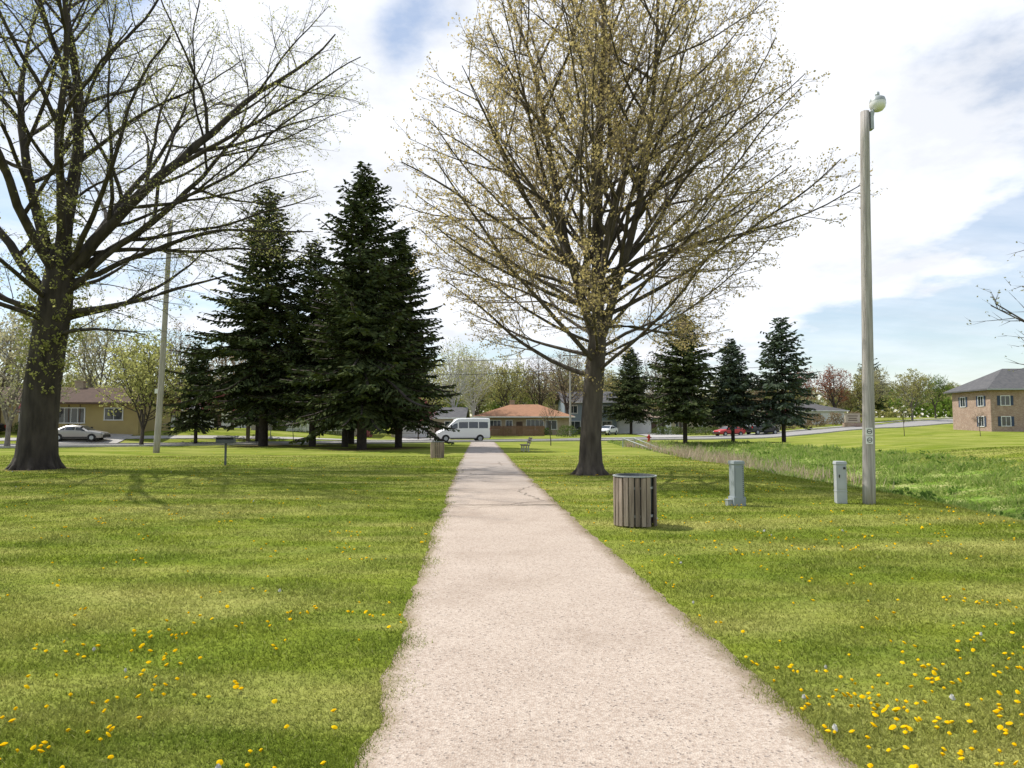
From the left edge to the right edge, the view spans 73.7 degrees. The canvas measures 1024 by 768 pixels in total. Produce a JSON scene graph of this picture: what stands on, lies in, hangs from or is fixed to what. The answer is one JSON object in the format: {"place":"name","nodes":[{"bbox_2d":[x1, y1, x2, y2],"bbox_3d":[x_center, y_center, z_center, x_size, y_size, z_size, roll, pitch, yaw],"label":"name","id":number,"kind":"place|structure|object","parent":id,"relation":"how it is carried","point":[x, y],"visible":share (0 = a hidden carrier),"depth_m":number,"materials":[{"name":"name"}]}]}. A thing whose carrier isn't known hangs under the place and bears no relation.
{"place":"outdoors","nodes":[
{"label":"outdoors","id":0,"kind":"place"},
{"bbox_2d":[59,434,132,442],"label":"driveway","id":1,"kind":"structure","parent":0,"point":[115,438],"depth_m":64.62,"materials":[{"name":"concrete"}]},
{"bbox_2d":[58,425,110,440],"bbox_3d":[-40.705,4.612,64.238,4.930,1.490,2.260,0,-4,-8],"label":"parked car","id":2,"kind":"object","parent":1,"relation":"on","point":[80,431],"visible":0.78,"depth_m":63.48,"materials":[{"name":"silver metal"}]},
{"bbox_2d":[0,419,952,445],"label":"road","id":3,"kind":"structure","parent":0,"point":[926,422],"depth_m":97.71,"materials":[{"name":"grey asphalt"}]},
{"bbox_2d":[435,418,490,440],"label":"passenger van","id":4,"kind":"object","parent":3,"relation":"on","point":[476,429],"visible":0.88,"depth_m":74.22,"materials":[{"name":"white paint"}]},
{"bbox_2d":[744,422,779,434],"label":"pickup truck","id":5,"kind":"object","parent":3,"relation":"on","point":[758,431],"visible":0.49,"depth_m":100.75,"materials":[{"name":"paint"}]},
{"bbox_2d":[0,417,952,440],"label":"sidewalk","id":6,"kind":"structure","parent":0,"point":[177,436],"depth_m":71.19,"materials":[{"name":"concrete"}]},
{"bbox_2d":[0,417,1023,767],"bbox_3d":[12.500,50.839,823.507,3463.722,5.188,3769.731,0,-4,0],"label":"ground","id":7,"kind":"structure","parent":0,"point":[936,437],"depth_m":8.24,"materials":[{"name":"green plant"}]},
{"bbox_2d":[0,308,31,386],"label":"deciduous tree","id":8,"kind":"object","parent":7,"relation":"on","point":[4,380],"visible":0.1,"depth_m":80.27,"materials":[{"name":"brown plant"}]},
{"bbox_2d":[0,312,79,445],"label":"deciduous tree","id":9,"kind":"object","parent":7,"relation":"on","point":[9,394],"visible":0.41,"depth_m":56.74,"materials":[{"name":"green plant"}]},
{"bbox_2d":[1,396,169,434],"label":"walls","id":10,"kind":"structure","parent":7,"relation":"on","point":[95,420],"depth_m":67.59,"materials":[{"name":"yellow"}]},
{"bbox_2d":[19,407,123,423],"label":"window frames","id":11,"kind":"structure","parent":10,"relation":"attached to","point":[84,415],"depth_m":67.12,"materials":[{"name":"white wood"}]},
{"bbox_2d":[59,408,121,422],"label":"window glass","id":12,"kind":"object","parent":11,"relation":"in","point":[73,415],"visible":0.45,"depth_m":67.15,"materials":[{"name":"grey glass"}]},
{"bbox_2d":[1,387,173,406],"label":"roof","id":13,"kind":"structure","parent":10,"relation":"on","point":[86,395],"depth_m":69.04,"materials":[{"name":"brown"}]},
{"bbox_2d":[5,402,132,403],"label":"gutter","id":14,"kind":"object","parent":13,"relation":"attached to","point":[89,402],"depth_m":66.70,"materials":[{"name":"white metal"}]},
{"bbox_2d":[74,381,86,387],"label":"chimney","id":15,"kind":"object","parent":13,"relation":"on","point":[80,384],"visible":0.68,"depth_m":71.27,"materials":[{"name":"beige brick"}]},
{"bbox_2d":[63,312,135,387],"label":"deciduous tree","id":16,"kind":"object","parent":7,"relation":"on","point":[85,357],"visible":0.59,"depth_m":81.63,"materials":[{"name":"green plant"}]},
{"bbox_2d":[92,330,187,401],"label":"deciduous tree","id":17,"kind":"object","parent":7,"relation":"on","point":[132,347],"visible":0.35,"depth_m":75.71,"materials":[{"name":"green plant"}]},
{"bbox_2d":[95,344,192,444],"bbox_3d":[-32.686,0.957,61.263,7.168,9.307,7.346,0,-4,-7],"label":"deciduous tree","id":18,"kind":"object","parent":7,"relation":"on","point":[148,394],"visible":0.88,"depth_m":60.63,"materials":[{"name":"green plant"}]},
{"bbox_2d":[149,215,172,452],"bbox_3d":[-23.239,-3.300,44.773,1.561,15.978,0.445,0,-4,0],"label":"street lamp","id":19,"kind":"object","parent":7,"relation":"on","point":[159,391],"visible":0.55,"depth_m":44.57,"materials":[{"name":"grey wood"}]},
{"bbox_2d":[148,320,212,419],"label":"deciduous tree","id":20,"kind":"object","parent":7,"relation":"on","point":[180,356],"visible":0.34,"depth_m":89.86,"materials":[{"name":"green plant"}]},
{"bbox_2d":[0,0,372,470],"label":"maple tree","id":21,"kind":"object","parent":7,"relation":"on","point":[64,261],"visible":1,"depth_m":28.58,"materials":[{"name":"brown plant"}]},
{"bbox_2d":[161,342,229,442],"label":"spruce tree","id":22,"kind":"object","parent":7,"relation":"on","point":[194,422],"visible":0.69,"depth_m":65.45,"materials":[{"name":"green plant"}]},
{"bbox_2d":[184,410,250,427],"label":"walls","id":23,"kind":"structure","parent":7,"relation":"on","point":[227,424],"depth_m":99.83,"materials":[{"name":"white paint"}]},
{"bbox_2d":[213,436,235,464],"bbox_3d":[-12.749,2.959,30.267,0.900,1.315,0.460,1,-4,-10],"label":"park grill","id":24,"kind":"object","parent":7,"relation":"on","point":[225,439],"visible":1,"depth_m":30.22,"materials":[{"name":"metal"}]},
{"bbox_2d":[204,342,246,429],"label":"deciduous tree","id":25,"kind":"object","parent":7,"relation":"on","point":[225,362],"visible":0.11,"depth_m":87.47,"materials":[{"name":"green plant"}]},
{"bbox_2d":[151,185,325,445],"bbox_3d":[-21.258,-6.152,60.772,16.599,23.477,14.376,0,-4,2],"label":"spruce tree","id":26,"kind":"object","parent":7,"relation":"on","point":[252,308],"visible":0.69,"depth_m":58.65,"materials":[{"name":"green plant"}]},
{"bbox_2d":[214,319,285,441],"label":"spruce tree","id":27,"kind":"object","parent":7,"relation":"on","point":[252,421],"visible":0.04,"depth_m":69.23,"materials":[{"name":"green plant"}]},
{"bbox_2d":[245,238,356,445],"bbox_3d":[-17.517,-3.670,59.693,11.227,18.334,12.963,1,-4,-12],"label":"spruce tree","id":28,"kind":"object","parent":7,"relation":"on","point":[296,327],"visible":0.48,"depth_m":57.77,"materials":[{"name":"green plant"}]},
{"bbox_2d":[251,416,356,435],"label":"walls","id":29,"kind":"structure","parent":7,"relation":"on","point":[254,426],"depth_m":86.10,"materials":[{"name":"beige"}]},
{"bbox_2d":[286,423,340,431],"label":"white picket fence","id":30,"kind":"object","parent":7,"relation":"on","point":[304,428],"visible":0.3,"depth_m":83.54,"materials":[{"name":"paint"}]},
{"bbox_2d":[279,268,376,446],"bbox_3d":[-13.659,-2.474,57.587,11.066,15.651,9.584,2,-4,-24],"label":"spruce tree","id":31,"kind":"object","parent":7,"relation":"on","point":[344,435],"visible":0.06,"depth_m":55.62,"materials":[{"name":"green plant"}]},
{"bbox_2d":[294,260,417,443],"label":"spruce tree","id":32,"kind":"object","parent":7,"relation":"on","point":[350,437],"depth_m":65.51,"materials":[{"name":"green plant"}]},
{"bbox_2d":[277,161,442,449],"bbox_3d":[-11.543,-6.025,52.108,11.782,22.179,16.433,1,-4,-18],"label":"spruce tree","id":33,"kind":"object","parent":7,"relation":"on","point":[366,377],"visible":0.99,"depth_m":50.35,"materials":[{"name":"green plant"}]},
{"bbox_2d":[345,226,460,447],"bbox_3d":[-9.020,-3.879,55.694,9.703,18.265,13.533,1,-4,-9],"label":"spruce tree","id":34,"kind":"object","parent":7,"relation":"on","point":[397,427],"visible":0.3,"depth_m":55.07,"materials":[{"name":"green plant"}]},
{"bbox_2d":[391,419,453,437],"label":"walls","id":35,"kind":"structure","parent":7,"relation":"on","point":[437,420],"depth_m":91.83,"materials":[{"name":"beige"}]},
{"bbox_2d":[394,426,428,436],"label":"garage door","id":36,"kind":"structure","parent":35,"relation":"attached to","point":[409,434],"depth_m":91.72,"materials":[{"name":"white paint"}]},
{"bbox_2d":[430,407,469,417],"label":"roof","id":37,"kind":"structure","parent":35,"relation":"on","point":[461,412],"depth_m":93.55,"materials":[{"name":"grey"}]},
{"bbox_2d":[430,441,443,457],"bbox_3d":[-4.050,3.561,37.052,0.770,0.887,0.770,1,-4,-23],"label":"trash can","id":38,"kind":"object","parent":7,"relation":"on","point":[436,449],"visible":0.99,"depth_m":36.75,"materials":[{"name":"brown wood"}]},
{"bbox_2d":[420,353,457,406],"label":"deciduous tree","id":39,"kind":"object","parent":7,"relation":"on","point":[436,402],"visible":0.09,"depth_m":111.98,"materials":[{"name":"green plant"}]},
{"bbox_2d":[426,336,486,406],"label":"birch tree","id":40,"kind":"object","parent":7,"relation":"on","point":[451,379],"visible":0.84,"depth_m":99.44,"materials":[{"name":"green plant"}]},
{"bbox_2d":[446,347,499,415],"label":"birch tree","id":41,"kind":"object","parent":7,"relation":"on","point":[473,406],"visible":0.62,"depth_m":105.73,"materials":[{"name":"green plant"}]},
{"bbox_2d":[0,423,952,447],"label":"kerb","id":42,"kind":"structure","parent":7,"relation":"on","point":[430,441],"depth_m":68.45,"materials":[{"name":"concrete"}]},
{"bbox_2d":[0,418,952,444],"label":"kerb","id":43,"kind":"structure","parent":7,"relation":"on","point":[455,440],"depth_m":77.68,"materials":[{"name":"concrete"}]},
{"bbox_2d":[455,352,499,415],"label":"deciduous tree","id":44,"kind":"object","parent":7,"relation":"on","point":[480,404],"visible":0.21,"depth_m":127.59,"materials":[{"name":"green plant"}]},
{"bbox_2d":[0,369,958,416],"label":"distant tree line","id":45,"kind":"object","parent":7,"relation":"on","point":[493,407],"visible":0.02,"depth_m":162.32,"materials":[{"name":"green plant"}]},
{"bbox_2d":[482,357,531,406],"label":"deciduous tree","id":46,"kind":"object","parent":7,"relation":"on","point":[507,389],"visible":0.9,"depth_m":121.33,"materials":[{"name":"green plant"}]},
{"bbox_2d":[0,450,1023,767],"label":"dandelions","id":47,"kind":"object","parent":7,"relation":"on","point":[804,696],"visible":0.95,"depth_m":4.51,"materials":[{"name":"yellow plant"}]},
{"bbox_2d":[490,426,544,435],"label":"wood fence","id":48,"kind":"object","parent":7,"relation":"on","point":[519,430],"visible":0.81,"depth_m":99.06,"materials":[{"name":"brown wood"}]},
{"bbox_2d":[493,361,547,404],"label":"deciduous tree","id":49,"kind":"object","parent":7,"relation":"on","point":[528,399],"visible":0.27,"depth_m":131.10,"materials":[{"name":"green plant"}]},
{"bbox_2d":[471,400,574,434],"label":"brick bungalow","id":50,"kind":"object","parent":7,"relation":"on","point":[514,414],"visible":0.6,"depth_m":105.13,"materials":[{"name":"orange"}]},
{"bbox_2d":[490,420,556,429],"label":"window glass","id":51,"kind":"structure","parent":50,"relation":"in","point":[530,423],"depth_m":104.98,"materials":[{"name":"grey glass"}]},
{"bbox_2d":[515,353,559,404],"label":"deciduous tree","id":52,"kind":"object","parent":7,"relation":"on","point":[540,386],"visible":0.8,"depth_m":125.59,"materials":[{"name":"green plant"}]},
{"bbox_2d":[538,395,559,445],"bbox_3d":[3.350,3.095,59.883,2.178,4.845,2.112,0,-4,-3],"label":"sapling tree","id":53,"kind":"object","parent":7,"relation":"on","point":[543,415],"visible":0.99,"depth_m":59.80,"materials":[{"name":"brown plant"}]},
{"bbox_2d":[533,365,582,410],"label":"deciduous tree","id":54,"kind":"object","parent":7,"relation":"on","point":[551,399],"visible":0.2,"depth_m":133.37,"materials":[{"name":"green plant"}]},
{"bbox_2d":[540,346,584,413],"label":"deciduous tree","id":55,"kind":"object","parent":7,"relation":"on","point":[564,391],"visible":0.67,"depth_m":111.84,"materials":[{"name":"brown plant"}]},
{"bbox_2d":[547,356,583,396],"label":"deciduous tree","id":56,"kind":"object","parent":7,"relation":"on","point":[568,373],"visible":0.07,"depth_m":140.24,"materials":[{"name":"green plant"}]},
{"bbox_2d":[556,425,577,436],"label":"hedge","id":57,"kind":"object","parent":7,"relation":"on","point":[567,429],"visible":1,"depth_m":96.60,"materials":[{"name":"green plant"}]},
{"bbox_2d":[563,352,576,435],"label":"utility pole","id":58,"kind":"object","parent":7,"relation":"on","point":[569,391],"visible":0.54,"depth_m":102.02,"materials":[{"name":"grey wood"}]},
{"bbox_2d":[26,347,761,380],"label":"power lines","id":59,"kind":"object","parent":58,"relation":"attached to","point":[513,372],"visible":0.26,"depth_m":100.81,"materials":[{"name":"black metal"}]},
{"bbox_2d":[558,399,616,433],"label":"walls","id":60,"kind":"structure","parent":7,"relation":"on","point":[561,407],"depth_m":116.91,"materials":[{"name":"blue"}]},
{"bbox_2d":[554,391,616,404],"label":"roof","id":61,"kind":"structure","parent":60,"relation":"on","point":[581,398],"depth_m":118.91,"materials":[{"name":"grey"}]},
{"bbox_2d":[571,406,611,428],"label":"window glass","id":62,"kind":"object","parent":60,"relation":"in","point":[577,424],"visible":0.39,"depth_m":116.74,"materials":[{"name":"grey glass"}]},
{"bbox_2d":[602,425,617,434],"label":"parked car","id":63,"kind":"object","parent":7,"relation":"on","point":[607,429],"visible":0.78,"depth_m":105.07,"materials":[{"name":"white paint"}]},
{"bbox_2d":[603,368,627,396],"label":"deciduous tree","id":64,"kind":"object","parent":7,"relation":"on","point":[613,385],"visible":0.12,"depth_m":127.83,"materials":[{"name":"green plant"}]},
{"bbox_2d":[602,347,659,433],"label":"spruce tree","id":65,"kind":"object","parent":7,"relation":"on","point":[627,405],"visible":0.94,"depth_m":110.98,"materials":[{"name":"green plant"}]},
{"bbox_2d":[613,473,656,526],"bbox_3d":[2.170,2.042,12.048,0.770,0.884,0.770,0,-4,-6],"label":"trash can","id":66,"kind":"object","parent":7,"relation":"on","point":[635,499],"visible":1,"depth_m":11.74,"materials":[{"name":"brown wood"}]},
{"bbox_2d":[384,0,887,475],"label":"maple tree","id":67,"kind":"object","parent":7,"relation":"on","point":[599,322],"visible":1,"depth_m":22.96,"materials":[{"name":"brown plant"}]},
{"bbox_2d":[617,419,670,433],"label":"walls","id":68,"kind":"structure","parent":7,"relation":"on","point":[648,427],"depth_m":117.76,"materials":[{"name":"white paint"}]},
{"bbox_2d":[618,421,645,433],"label":"garage door","id":69,"kind":"structure","parent":68,"relation":"attached to","point":[624,424],"depth_m":117.72,"materials":[{"name":"white paint"}]},
{"bbox_2d":[641,345,670,433],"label":"deciduous tree","id":70,"kind":"object","parent":7,"relation":"on","point":[654,373],"visible":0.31,"depth_m":118.14,"materials":[{"name":"green plant"}]},
{"bbox_2d":[647,426,688,434],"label":"hedge","id":71,"kind":"object","parent":7,"relation":"on","point":[677,431],"visible":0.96,"depth_m":104.58,"materials":[{"name":"green plant"}]},
{"bbox_2d":[634,311,735,443],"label":"spruce tree","id":72,"kind":"object","parent":7,"relation":"on","point":[684,383],"visible":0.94,"depth_m":66.92,"materials":[{"name":"green plant"}]},
{"bbox_2d":[671,422,723,432],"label":"walls","id":73,"kind":"structure","parent":7,"relation":"on","point":[673,424],"depth_m":129.24,"materials":[{"name":"beige"}]},
{"bbox_2d":[688,426,721,434],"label":"hedge","id":74,"kind":"object","parent":7,"relation":"on","point":[701,428],"visible":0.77,"depth_m":105.62,"materials":[{"name":"green plant"}]},
{"bbox_2d":[469,382,952,417],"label":"distant woodland","id":75,"kind":"object","parent":7,"relation":"on","point":[940,407],"visible":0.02,"depth_m":169.62,"materials":[{"name":"green plant"}]},
{"bbox_2d":[713,426,745,435],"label":"parked car","id":76,"kind":"object","parent":7,"relation":"on","point":[724,431],"visible":0.78,"depth_m":99.15,"materials":[{"name":"red paint"}]},
{"bbox_2d":[724,460,745,505],"bbox_3d":[4.942,2.208,15.180,0.410,0.995,0.262,1,-4,-12],"label":"utility pedestal","id":77,"kind":"object","parent":7,"relation":"on","point":[736,497],"visible":0.97,"depth_m":15.08,"materials":[{"name":"paint"}]},
{"bbox_2d":[700,338,780,441],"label":"spruce tree","id":78,"kind":"object","parent":7,"relation":"on","point":[733,380],"visible":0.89,"depth_m":68.99,"materials":[{"name":"green plant"}]},
{"bbox_2d":[744,380,771,415],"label":"deciduous tree","id":79,"kind":"object","parent":7,"relation":"on","point":[756,392],"visible":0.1,"depth_m":129.51,"materials":[{"name":"green plant"}]},
{"bbox_2d":[624,437,893,489],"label":"dry reeds","id":80,"kind":"object","parent":7,"relation":"on","point":[693,454],"visible":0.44,"depth_m":40.72,"materials":[{"name":"beige plant"}]},
{"bbox_2d":[745,316,823,441],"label":"spruce tree","id":81,"kind":"object","parent":7,"relation":"on","point":[775,383],"visible":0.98,"depth_m":68.07,"materials":[{"name":"green plant"}]},
{"bbox_2d":[753,411,844,425],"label":"walls","id":82,"kind":"structure","parent":7,"relation":"on","point":[827,412],"depth_m":134.41,"materials":[{"name":"white paint"}]},
{"bbox_2d":[763,403,845,411],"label":"roof","id":83,"kind":"structure","parent":82,"relation":"on","point":[817,407],"depth_m":135.88,"materials":[{"name":"grey"}]},
{"bbox_2d":[784,366,818,402],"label":"deciduous tree","id":84,"kind":"object","parent":7,"relation":"on","point":[807,384],"visible":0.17,"depth_m":141.30,"materials":[{"name":"green plant"}]},
{"bbox_2d":[607,440,1023,520],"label":"ditch weeds","id":85,"kind":"object","parent":7,"relation":"on","point":[884,459],"visible":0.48,"depth_m":33.49,"materials":[{"name":"green plant"}]},
{"bbox_2d":[807,413,827,426],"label":"shrub","id":86,"kind":"object","parent":7,"relation":"on","point":[818,420],"visible":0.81,"depth_m":125.36,"materials":[{"name":"brown plant"}]},
{"bbox_2d":[813,364,854,407],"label":"deciduous tree","id":87,"kind":"object","parent":7,"relation":"on","point":[825,385],"visible":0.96,"depth_m":139.75,"materials":[{"name":"orange plant"}]},
{"bbox_2d":[825,412,844,424],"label":"shrub","id":88,"kind":"object","parent":7,"relation":"on","point":[835,419],"visible":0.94,"depth_m":128.38,"materials":[{"name":"brown plant"}]},
{"bbox_2d":[832,461,847,503],"bbox_3d":[7.449,2.228,15.488,0.248,0.950,0.258,-1,-4,10],"label":"utility pedestal","id":89,"kind":"object","parent":7,"relation":"on","point":[840,482],"visible":1,"depth_m":15.38,"materials":[{"name":"paint"}]},
{"bbox_2d":[842,413,861,426],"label":"monument sign","id":90,"kind":"object","parent":7,"relation":"on","point":[852,419],"visible":0.93,"depth_m":119.21,"materials":[{"name":"stone"}]},
{"bbox_2d":[841,374,882,411],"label":"deciduous tree","id":91,"kind":"object","parent":7,"relation":"on","point":[857,389],"visible":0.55,"depth_m":137.75,"materials":[{"name":"green plant"}]},
{"bbox_2d":[849,358,890,411],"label":"spruce tree","id":92,"kind":"object","parent":7,"relation":"on","point":[881,405],"visible":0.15,"depth_m":157.51,"materials":[{"name":"green plant"}]},
{"bbox_2d":[852,364,892,400],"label":"deciduous tree","id":93,"kind":"object","parent":7,"relation":"on","point":[879,379],"visible":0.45,"depth_m":141.69,"materials":[{"name":"green plant"}]},
{"bbox_2d":[860,92,885,504],"bbox_3d":[8.250,-1.938,15.547,0.810,9.675,0.360,0,-4,0],"label":"street lamp","id":94,"kind":"object","parent":7,"relation":"on","point":[877,102],"visible":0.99,"depth_m":15.48,"materials":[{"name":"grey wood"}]},
{"bbox_2d":[893,400,913,435],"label":"sapling tree","id":95,"kind":"object","parent":7,"relation":"on","point":[902,413],"visible":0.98,"depth_m":81.80,"materials":[{"name":"green plant"}]},
{"bbox_2d":[887,368,936,419],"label":"deciduous tree","id":96,"kind":"object","parent":7,"relation":"on","point":[914,390],"visible":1,"depth_m":139.56,"materials":[{"name":"green plant"}]},
{"bbox_2d":[917,374,952,418],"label":"deciduous tree","id":97,"kind":"object","parent":7,"relation":"on","point":[939,390],"visible":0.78,"depth_m":149.54,"materials":[{"name":"green plant"}]},
{"bbox_2d":[952,390,1023,431],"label":"walls","id":98,"kind":"structure","parent":7,"relation":"on","point":[992,410],"depth_m":92.54,"materials":[{"name":"brick"}]},
{"bbox_2d":[943,369,1023,393],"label":"roof","id":99,"kind":"structure","parent":98,"relation":"on","point":[1002,378],"depth_m":94.92,"materials":[{"name":"grey"}]},
{"bbox_2d":[960,395,1010,426],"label":"window frames","id":100,"kind":"structure","parent":98,"relation":"attached to","point":[983,405],"depth_m":92.23,"materials":[{"name":"white wood"}]},
{"bbox_2d":[960,396,1010,425],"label":"window glass","id":101,"kind":"object","parent":100,"relation":"in","point":[1005,420],"visible":0.93,"depth_m":92.21,"materials":[{"name":"grey glass"}]},
{"bbox_2d":[958,396,1014,425],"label":"shutters","id":102,"kind":"object","parent":98,"relation":"attached to","point":[999,417],"visible":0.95,"depth_m":92.24,"materials":[{"name":"black wood"}]},
{"bbox_2d":[967,241,1023,371],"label":"young maple tree","id":103,"kind":"object","parent":7,"relation":"on","point":[1018,318],"visible":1,"depth_m":17.95,"materials":[{"name":"brown plant"}]},
{"bbox_2d":[0,0,1023,416],"label":"sky","id":104,"kind":"structure","parent":0,"point":[947,141],"materials":[{"name":"white"}]},
{"bbox_2d":[354,442,859,767],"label":"path","id":105,"kind":"structure","parent":0,"point":[553,634],"depth_m":4.90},
{"bbox_2d":[629,433,688,437],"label":"driveway","id":106,"kind":"structure","parent":0,"point":[665,435],"depth_m":100.28,"materials":[{"name":"concrete"}]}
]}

